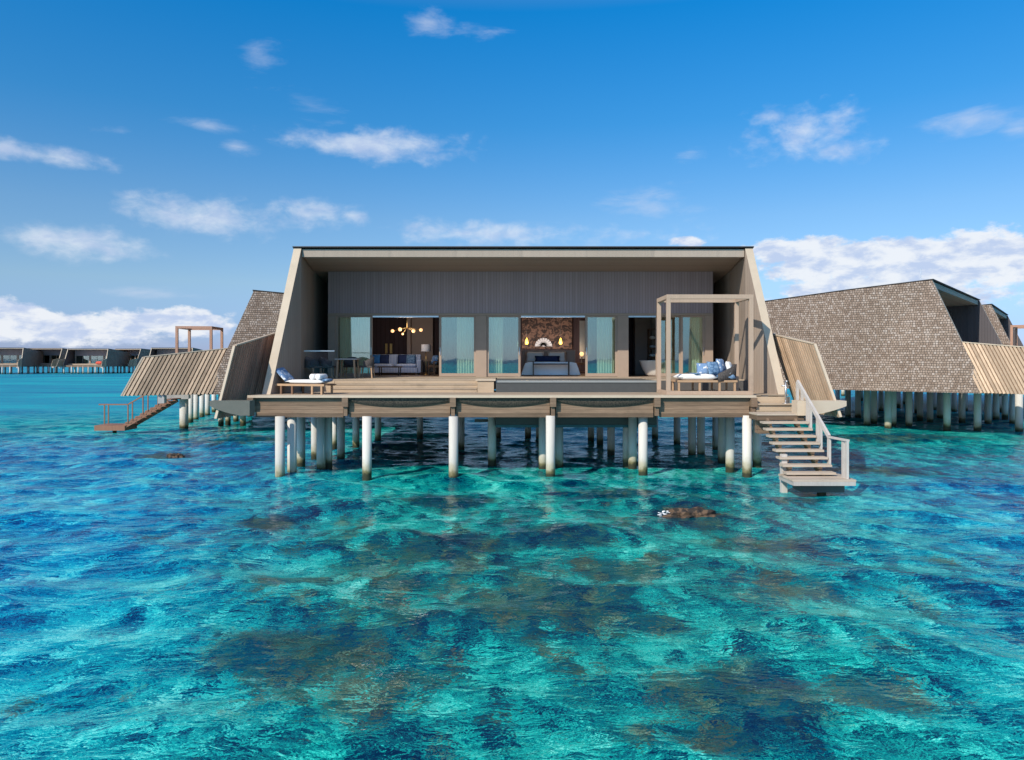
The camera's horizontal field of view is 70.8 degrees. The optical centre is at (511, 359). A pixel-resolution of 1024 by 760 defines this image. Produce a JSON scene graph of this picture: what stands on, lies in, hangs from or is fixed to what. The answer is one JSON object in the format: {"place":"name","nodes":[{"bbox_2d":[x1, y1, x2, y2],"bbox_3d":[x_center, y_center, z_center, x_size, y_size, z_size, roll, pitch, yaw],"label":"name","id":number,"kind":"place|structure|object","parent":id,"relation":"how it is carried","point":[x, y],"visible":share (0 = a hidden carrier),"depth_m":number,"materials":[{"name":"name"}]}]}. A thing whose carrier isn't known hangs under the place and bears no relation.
{"place":"outdoors","nodes":[
{"label":"outdoors","id":0,"kind":"place"},
{"bbox_2d":[0,366,1023,759],"bbox_3d":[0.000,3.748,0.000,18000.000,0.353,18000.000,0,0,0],"label":"water","id":1,"kind":"structure","parent":0,"point":[220,592],"depth_m":11.50,"materials":[{"name":"teal liquid"}]},
{"bbox_2d":[0,348,42,373],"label":"overwater villa","id":2,"kind":"object","parent":1,"relation":"in","point":[18,358],"visible":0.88,"depth_m":192.47,"materials":[{"name":"grey wood"}]},
{"bbox_2d":[21,348,69,372],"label":"overwater villa","id":3,"kind":"object","parent":1,"relation":"in","point":[52,357],"visible":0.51,"depth_m":200.74,"materials":[{"name":"grey wood"}]},
{"bbox_2d":[56,348,129,373],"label":"overwater villa","id":4,"kind":"object","parent":1,"relation":"in","point":[85,357],"visible":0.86,"depth_m":195.92,"materials":[{"name":"grey wood"}]},
{"bbox_2d":[108,348,150,372],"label":"overwater villa","id":5,"kind":"object","parent":1,"relation":"in","point":[137,355],"visible":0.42,"depth_m":203.61,"materials":[{"name":"grey wood"}]},
{"bbox_2d":[149,348,200,355],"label":"overwater villa","id":6,"kind":"object","parent":1,"relation":"in","point":[157,351],"visible":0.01,"depth_m":190.97,"materials":[{"name":"grey wood"}]},
{"bbox_2d":[166,453,184,457],"bbox_3d":[-13.218,3.884,28.216,0.856,0.469,0.525,0,0,0],"label":"coral rock","id":7,"kind":"object","parent":1,"relation":"in","point":[174,455],"visible":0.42,"depth_m":28.11,"materials":[{"name":"brown stone"}]},
{"bbox_2d":[120,290,283,428],"bbox_3d":[-12.674,0.660,45.420,18.280,8.456,17.383,0,0,-18],"label":"overwater villa","id":8,"kind":"object","parent":1,"relation":"in","point":[193,380],"visible":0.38,"depth_m":35.92,"materials":[{"name":"beige wood"}]},
{"bbox_2d":[94,395,180,432],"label":"water staircase","id":9,"kind":"structure","parent":8,"relation":"attached to","point":[143,416],"depth_m":36.46,"materials":[{"name":"wood"}]},
{"bbox_2d":[175,326,222,352],"bbox_3d":[-17.550,-0.284,40.500,1.930,3.088,2.130,0,0,-6],"label":"pergola","id":10,"kind":"object","parent":8,"relation":"on","point":[209,328],"visible":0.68,"depth_m":39.53,"materials":[{"name":"brown wood"}]},
{"bbox_2d":[210,246,846,480],"bbox_3d":[0.490,0.462,30.375,19.420,8.995,16.850,0,0,0],"label":"overwater villa","id":11,"kind":"object","parent":1,"relation":"in","point":[433,292],"visible":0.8,"depth_m":26.00,"materials":[{"name":"beige wood"}]},
{"bbox_2d":[275,367,335,394],"bbox_3d":[-6.970,0.666,23.956,2.222,0.948,0.680,0,0,17],"label":"sun lounger","id":12,"kind":"object","parent":11,"relation":"on","point":[284,374],"visible":0.92,"depth_m":23.78,"materials":[{"name":"white fabric"}]},
{"bbox_2d":[309,374,315,379],"bbox_3d":[-6.493,0.570,23.810,0.200,0.195,0.480,0,0,17],"label":"rolled towel","id":13,"kind":"object","parent":12,"relation":"on","point":[311,376],"visible":0.54,"depth_m":23.58,"materials":[{"name":"white fabric"}]},
{"bbox_2d":[315,374,327,379],"bbox_3d":[-6.283,0.570,23.745,0.200,0.195,0.480,0,0,17],"label":"rolled towel","id":14,"kind":"object","parent":12,"relation":"on","point":[320,376],"visible":0.93,"depth_m":23.58,"materials":[{"name":"white fabric"}]},
{"bbox_2d":[305,357,321,373],"bbox_3d":[-7.449,0.302,26.805,0.546,0.824,0.593,0,0,20],"label":"terrace chair","id":15,"kind":"object","parent":11,"relation":"on","point":[311,363],"visible":0.81,"depth_m":26.93,"materials":[{"name":"fabric"}]},
{"bbox_2d":[319,357,335,377],"bbox_3d":[-7.080,0.302,27.600,0.546,0.824,0.593,0,0,0],"label":"terrace chair","id":16,"kind":"object","parent":11,"relation":"on","point":[325,363],"visible":0.79,"depth_m":27.37,"materials":[{"name":"fabric"}]},
{"bbox_2d":[334,358,360,377],"bbox_3d":[-6.287,0.336,27.600,0.840,0.752,0.840,0,0,0],"label":"dining table","id":17,"kind":"object","parent":11,"relation":"on","point":[342,359],"visible":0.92,"depth_m":27.23,"materials":[{"name":"grey wood"}]},
{"bbox_2d":[342,357,356,377],"bbox_3d":[-6.337,0.302,28.363,0.593,0.824,0.546,0,0,0],"label":"terrace chair","id":18,"kind":"object","parent":11,"relation":"on","point":[348,363],"visible":0.69,"depth_m":28.53,"materials":[{"name":"fabric"}]},
{"bbox_2d":[336,316,372,375],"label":"sliding glass door","id":19,"kind":"structure","parent":11,"relation":"hanging from","point":[354,336],"depth_m":29.92,"materials":[{"name":"clear glass"}]},
{"bbox_2d":[359,357,374,377],"bbox_3d":[-5.574,0.302,27.750,0.546,0.824,0.593,0,0,0],"label":"terrace chair","id":20,"kind":"object","parent":11,"relation":"on","point":[368,363],"visible":0.96,"depth_m":27.50,"materials":[{"name":"fabric"}]},
{"bbox_2d":[377,366,401,375],"bbox_3d":[-5.371,0.505,31.700,1.000,0.410,0.600,0,0,0],"label":"coffee table","id":21,"kind":"object","parent":11,"relation":"on","point":[381,367],"visible":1,"depth_m":31.40,"materials":[{"name":"brown wood"}]},
{"bbox_2d":[373,354,422,374],"bbox_3d":[-5.395,0.235,33.203,2.500,0.950,0.955,0,0,0],"label":"sofa","id":22,"kind":"object","parent":11,"relation":"on","point":[416,367],"visible":0.67,"depth_m":32.77,"materials":[{"name":"grey fabric"}]},
{"bbox_2d":[373,355,379,363],"bbox_3d":[-6.298,-0.010,33.300,0.460,0.446,0.209,0,0,0],"label":"cushion","id":23,"kind":"object","parent":22,"relation":"on","point":[376,359],"visible":0.74,"depth_m":33.23,"materials":[{"name":"blue fabric"}]},
{"bbox_2d":[379,355,388,363],"bbox_3d":[-5.907,-0.010,33.300,0.460,0.446,0.209,0,0,0],"label":"cushion","id":24,"kind":"object","parent":22,"relation":"on","point":[384,359],"visible":0.98,"depth_m":33.23,"materials":[{"name":"blue fabric"}]},
{"bbox_2d":[398,354,407,363],"bbox_3d":[-5.057,-0.010,33.300,0.460,0.446,0.209,0,0,0],"label":"cushion","id":25,"kind":"object","parent":22,"relation":"on","point":[402,359],"visible":0.98,"depth_m":33.23,"materials":[{"name":"blue fabric"}]},
{"bbox_2d":[406,354,415,363],"bbox_3d":[-4.689,-0.010,33.300,0.460,0.446,0.209,0,0,0],"label":"cushion","id":26,"kind":"object","parent":22,"relation":"on","point":[410,359],"visible":0.99,"depth_m":33.23,"materials":[{"name":"blue fabric"}]},
{"bbox_2d":[391,327,422,334],"bbox_3d":[-4.678,-1.612,32.000,1.417,1.057,0.170,0,0,0],"label":"chandelier","id":27,"kind":"object","parent":11,"relation":"hanging from","point":[413,330],"visible":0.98,"depth_m":31.96,"materials":[{"name":"glass"}]},
{"bbox_2d":[421,344,430,374],"bbox_3d":[-3.942,0.010,33.000,0.440,1.400,0.440,0,0,0],"label":"floor lamp","id":28,"kind":"object","parent":11,"relation":"on","point":[425,347],"visible":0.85,"depth_m":32.83,"materials":[{"name":"white fabric"}]},
{"bbox_2d":[417,361,437,374],"bbox_3d":[-4.013,0.400,33.750,1.000,0.620,0.500,0,0,0],"label":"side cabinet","id":29,"kind":"object","parent":11,"relation":"on","point":[425,366],"visible":0.44,"depth_m":33.50,"materials":[{"name":"wood"}]},
{"bbox_2d":[428,356,445,375],"bbox_3d":[-3.244,0.285,31.204,0.585,0.850,0.620,0,0,-30],"label":"armchair","id":30,"kind":"object","parent":11,"relation":"on","point":[443,362],"visible":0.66,"depth_m":31.09,"materials":[{"name":"brown wood"}]},
{"bbox_2d":[431,355,438,363],"bbox_3d":[-3.337,0.010,31.150,0.210,0.382,0.400,0,0,-40],"label":"cushion","id":31,"kind":"object","parent":30,"relation":"on","point":[434,358],"visible":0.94,"depth_m":31.06,"materials":[{"name":"blue fabric"}]},
{"bbox_2d":[439,316,475,375],"bbox_3d":[-2.233,-0.550,29.565,1.516,2.490,0.090,0,0,0],"label":"sliding door","id":32,"kind":"structure","parent":11,"relation":"in","point":[440,374],"depth_m":29.55,"materials":[{"name":"beige glass"}]},
{"bbox_2d":[457,317,473,372],"bbox_3d":[-1.915,-0.545,29.921,0.758,2.450,0.083,0,0,0],"label":"curtain","id":33,"kind":"object","parent":11,"relation":"hanging from","point":[465,344],"visible":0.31,"depth_m":29.93,"materials":[{"name":"fabric"}]},
{"bbox_2d":[489,317,502,372],"bbox_3d":[-0.656,-0.545,29.921,0.574,2.450,0.083,0,0,0],"label":"curtain","id":34,"kind":"object","parent":11,"relation":"hanging from","point":[495,344],"visible":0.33,"depth_m":29.92,"materials":[{"name":"fabric"}]},
{"bbox_2d":[487,316,519,375],"bbox_3d":[-0.348,-0.550,29.565,1.393,2.490,0.090,0,0,0],"label":"sliding door","id":35,"kind":"structure","parent":11,"relation":"in","point":[488,374],"depth_m":29.55,"materials":[{"name":"beige glass"}]},
{"bbox_2d":[522,318,571,348],"bbox_3d":[1.743,-1.315,35.900,2.500,1.550,0.100,0,0,0],"label":"mosaic panel","id":36,"kind":"object","parent":11,"relation":"attached to","point":[534,330],"visible":1,"depth_m":35.85,"materials":[{"name":"brown tile"}]},
{"bbox_2d":[535,338,551,346],"bbox_3d":[1.564,-0.852,35.750,0.860,0.436,0.050,0,0,0],"label":"wall fan","id":37,"kind":"object","parent":36,"relation":"attached to","point":[543,341],"depth_m":35.73},
{"bbox_2d":[521,350,579,374],"bbox_3d":[1.684,0.115,32.295,2.560,1.110,2.290,0,0,0],"label":"bed","id":38,"kind":"object","parent":11,"relation":"on","point":[526,368],"visible":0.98,"depth_m":31.15,"materials":[{"name":"fabric"}]},
{"bbox_2d":[526,352,543,361],"bbox_3d":[1.051,-0.120,33.020,0.850,0.470,0.246,0,0,0],"label":"pillow","id":39,"kind":"object","parent":38,"relation":"on","point":[530,356],"visible":0.84,"depth_m":32.97,"materials":[{"name":"white fabric"}]},
{"bbox_2d":[535,356,559,361],"bbox_3d":[1.607,-0.030,32.720,1.150,0.282,0.197,0,0,0],"label":"bolster","id":40,"kind":"object","parent":38,"relation":"on","point":[546,358],"visible":1,"depth_m":32.66,"materials":[{"name":"blue fabric"}]},
{"bbox_2d":[548,352,565,361],"bbox_3d":[2.056,-0.120,33.020,0.850,0.470,0.246,0,0,0],"label":"pillow","id":41,"kind":"object","parent":38,"relation":"on","point":[562,355],"visible":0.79,"depth_m":32.98,"materials":[{"name":"white fabric"}]},
{"bbox_2d":[533,362,569,375],"bbox_3d":[1.671,0.400,30.850,1.560,0.620,0.360,0,0,0],"label":"bed bench","id":42,"kind":"object","parent":11,"relation":"on","point":[568,363],"visible":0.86,"depth_m":30.68,"materials":[{"name":"fabric"}]},
{"bbox_2d":[559,317,561,343],"bbox_3d":[2.356,-1.435,34.900,0.170,1.410,0.170,0,0,0],"label":"pendant lamp","id":43,"kind":"object","parent":11,"relation":"hanging from","point":[560,341],"visible":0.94,"depth_m":34.90,"materials":[{"name":"glass"}]},
{"bbox_2d":[580,321,584,358],"bbox_3d":[3.505,-0.990,35.940,0.260,1.900,0.040,0,0,0],"label":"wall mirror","id":44,"kind":"object","parent":11,"relation":"attached to","point":[582,336],"depth_m":35.92,"materials":[{"name":"mirror"}]},
{"bbox_2d":[585,316,616,375],"bbox_3d":[3.667,-0.550,29.565,1.311,2.490,0.090,0,0,0],"label":"sliding door","id":45,"kind":"structure","parent":11,"relation":"in","point":[586,317],"depth_m":29.55,"materials":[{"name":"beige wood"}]},
{"bbox_2d":[597,317,613,372],"bbox_3d":[3.882,-0.545,29.920,0.717,2.450,0.085,0,0,0],"label":"curtain","id":46,"kind":"object","parent":11,"relation":"hanging from","point":[605,344],"visible":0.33,"depth_m":29.93,"materials":[{"name":"white fabric"}]},
{"bbox_2d":[647,329,655,359],"bbox_3d":[6.384,-0.345,32.750,0.400,2.110,0.300,0,0,0],"label":"bathroom shelf","id":47,"kind":"object","parent":11,"relation":"on","point":[648,348],"visible":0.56,"depth_m":32.86,"materials":[{"name":"brown wood"}]},
{"bbox_2d":[639,352,684,375],"bbox_3d":[6.406,0.195,30.750,2.000,1.020,0.920,0,0,0],"label":"bathtub","id":48,"kind":"object","parent":11,"relation":"on","point":[648,367],"visible":0.64,"depth_m":30.44,"materials":[{"name":"ceramic"}]},
{"bbox_2d":[656,316,679,375],"bbox_3d":[6.443,-0.550,29.660,1.045,2.490,0.060,0,0,0],"label":"sliding door","id":49,"kind":"structure","parent":11,"relation":"in","point":[662,374],"depth_m":29.63,"materials":[{"name":"beige glass"}]},
{"bbox_2d":[680,316,704,373],"bbox_3d":[7.416,-0.550,29.565,0.983,2.490,0.090,0,0,0],"label":"sliding door","id":50,"kind":"structure","parent":11,"relation":"in","point":[681,317],"depth_m":29.55,"materials":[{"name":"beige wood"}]},
{"bbox_2d":[691,317,699,372],"bbox_3d":[7.641,-0.545,29.921,0.369,2.450,0.084,0,0,0],"label":"curtain","id":51,"kind":"object","parent":11,"relation":"hanging from","point":[695,340],"visible":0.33,"depth_m":29.93,"materials":[{"name":"green fabric"}]},
{"bbox_2d":[671,364,737,390],"bbox_3d":[6.456,0.600,24.050,2.071,0.900,1.100,0,0,0],"label":"daybed","id":52,"kind":"object","parent":11,"relation":"on","point":[726,376],"visible":0.94,"depth_m":23.61,"materials":[{"name":"white fabric"}]},
{"bbox_2d":[696,363,708,373],"bbox_3d":[6.450,0.310,24.350,0.420,0.394,0.226,0,0,10],"label":"cushion","id":53,"kind":"object","parent":52,"relation":"on","point":[702,368],"visible":0.84,"depth_m":24.28,"materials":[{"name":"blue fabric"}]},
{"bbox_2d":[706,361,719,373],"bbox_3d":[6.700,0.280,23.930,0.460,0.432,0.236,0,0,-18],"label":"cushion","id":54,"kind":"object","parent":52,"relation":"on","point":[713,367],"visible":0.98,"depth_m":23.86,"materials":[{"name":"blue fabric"}]},
{"bbox_2d":[716,359,725,371],"bbox_3d":[7.020,0.210,24.170,0.231,0.478,0.500,0,0,40],"label":"cushion","id":55,"kind":"object","parent":52,"relation":"on","point":[722,366],"visible":0.81,"depth_m":24.05,"materials":[{"name":"blue fabric"}]},
{"bbox_2d":[725,361,731,368],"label":"cushion","id":56,"kind":"object","parent":52,"relation":"on","point":[728,364],"visible":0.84,"depth_m":23.68,"materials":[{"name":"white fabric"}]},
{"bbox_2d":[657,294,752,394],"bbox_3d":[6.395,-0.480,24.050,2.800,3.240,1.630,0,0,0],"label":"pergola","id":57,"kind":"object","parent":11,"relation":"on","point":[669,299],"visible":0.98,"depth_m":23.24,"materials":[{"name":"beige wood"}]},
{"bbox_2d":[749,380,855,495],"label":"water staircase","id":58,"kind":"structure","parent":11,"relation":"attached to","point":[819,481],"depth_m":20.80,"materials":[{"name":"brown wood"}]},
{"bbox_2d":[781,380,789,403],"bbox_3d":[8.737,1.025,22.980,0.218,0.749,0.219,0,0,-44],"label":"rinse shower","id":59,"kind":"object","parent":58,"relation":"on","point":[786,385],"visible":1,"depth_m":22.95,"materials":[{"name":"metal"}]},
{"bbox_2d":[658,506,722,517],"bbox_3d":[4.342,3.904,17.553,1.646,0.610,0.822,0,0,0],"label":"coral rock","id":60,"kind":"object","parent":1,"relation":"in","point":[698,511],"visible":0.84,"depth_m":17.34,"materials":[{"name":"stone"}]},
{"bbox_2d":[765,279,1023,431],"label":"overwater villa","id":61,"kind":"object","parent":1,"relation":"in","point":[940,344],"visible":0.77,"depth_m":37.43,"materials":[{"name":"brown wood"}]},
{"bbox_2d":[1010,325,1023,345],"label":"pergola","id":62,"kind":"object","parent":61,"relation":"on","point":[1016,327],"visible":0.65,"depth_m":43.51,"materials":[{"name":"brown wood"}]},
{"bbox_2d":[835,304,1022,412],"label":"overwater villa","id":63,"kind":"object","parent":1,"relation":"in","point":[1000,321],"visible":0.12,"depth_m":52.82,"materials":[{"name":"brown wood"}]},
{"bbox_2d":[0,0,1023,349],"label":"sky","id":64,"kind":"structure","parent":0,"point":[164,163],"materials":[{"name":"blue"}]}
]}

